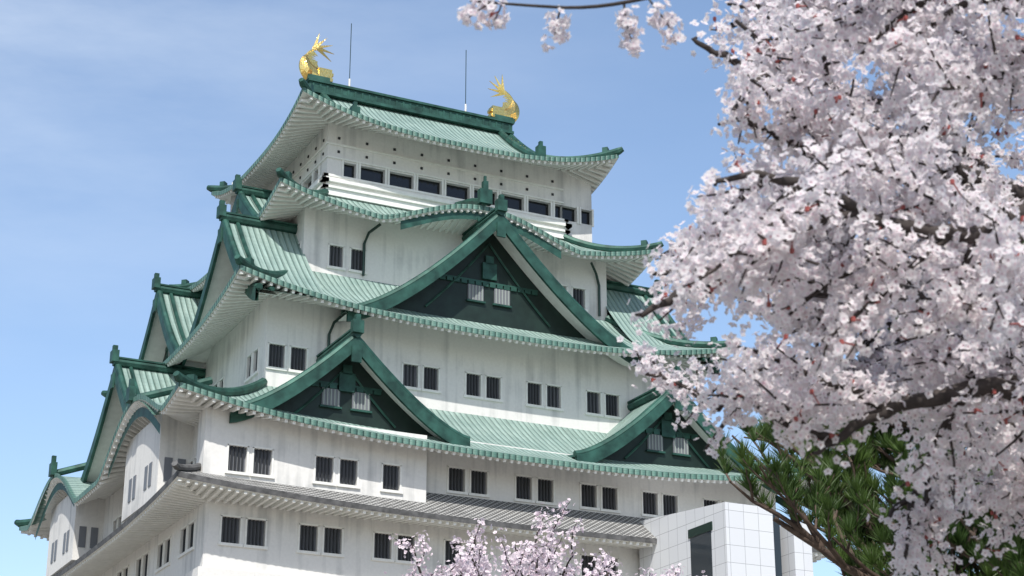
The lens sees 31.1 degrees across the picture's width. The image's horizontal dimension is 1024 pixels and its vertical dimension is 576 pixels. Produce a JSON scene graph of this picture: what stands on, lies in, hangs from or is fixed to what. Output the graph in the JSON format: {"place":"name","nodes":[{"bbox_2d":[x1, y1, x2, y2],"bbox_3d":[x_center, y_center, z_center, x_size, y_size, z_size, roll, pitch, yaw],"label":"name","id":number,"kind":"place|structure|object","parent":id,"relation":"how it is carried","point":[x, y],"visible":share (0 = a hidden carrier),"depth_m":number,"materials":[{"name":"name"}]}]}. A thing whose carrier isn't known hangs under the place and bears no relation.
{"place":"outdoors","nodes":[
{"label":"outdoors","id":0,"kind":"place"},
{"bbox_2d":[0,0,1023,575],"label":"sky","id":1,"kind":"structure","parent":0,"point":[118,118],"materials":[{"name":"blue"}]},
{"bbox_2d":[708,224,1023,575],"bbox_3d":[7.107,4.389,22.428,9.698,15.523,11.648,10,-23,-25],"label":"pine tree","id":2,"kind":"object","parent":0,"point":[869,558],"depth_m":22.42,"materials":[{"name":"green plant"}]},
{"bbox_3d":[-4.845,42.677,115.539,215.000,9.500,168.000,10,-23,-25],"label":"bailey terrace","id":3,"kind":"structure","parent":0,"visible":0},
{"bbox_2d":[394,502,678,575],"bbox_3d":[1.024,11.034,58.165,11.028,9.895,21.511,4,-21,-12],"label":"cherry tree branches","id":4,"kind":"object","parent":3,"relation":"on","point":[536,566],"visible":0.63,"depth_m":59.43,"materials":[{"name":"pink plant"}]},
{"bbox_2d":[384,498,706,575],"bbox_3d":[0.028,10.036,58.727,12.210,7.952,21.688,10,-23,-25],"label":"cherry blossoms","id":5,"kind":"object","parent":4,"relation":"attached to","point":[468,567],"visible":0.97,"depth_m":58.89,"materials":[{"name":"pink plant"}]},
{"bbox_2d":[639,502,812,575],"bbox_3d":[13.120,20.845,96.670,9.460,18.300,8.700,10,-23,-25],"label":"elevator tower","id":6,"kind":"structure","parent":3,"relation":"on","point":[727,539],"depth_m":94.92,"materials":[{"name":"tile"}]},
{"label":"ground","id":7,"kind":"structure","parent":0,"visible":0},
{"bbox_2d":[14,23,825,575],"bbox_3d":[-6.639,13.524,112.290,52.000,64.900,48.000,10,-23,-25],"label":"japanese castle","id":8,"kind":"structure","parent":7,"relation":"on","point":[376,327],"depth_m":104.06,"materials":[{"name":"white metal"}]},
{"bbox_2d":[469,0,1023,575],"bbox_3d":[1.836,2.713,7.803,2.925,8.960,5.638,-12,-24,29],"label":"cherry tree branches","id":9,"kind":"object","parent":7,"relation":"on","point":[945,396],"visible":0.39,"depth_m":7.38,"materials":[{"name":"brown plant"}]},
{"bbox_2d":[457,0,1023,575],"bbox_3d":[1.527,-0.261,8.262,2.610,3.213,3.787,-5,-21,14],"label":"cherry blossoms","id":10,"kind":"object","parent":9,"relation":"attached to","point":[781,384],"visible":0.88,"depth_m":7.33,"materials":[{"name":"pink plant"}]},
{"bbox_2d":[489,0,1023,551],"bbox_3d":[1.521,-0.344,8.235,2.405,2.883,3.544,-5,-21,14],"label":"sakura calyx","id":11,"kind":"object","parent":9,"relation":"attached to","point":[981,96],"visible":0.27,"depth_m":7.32,"materials":[{"name":"red"}]}
]}

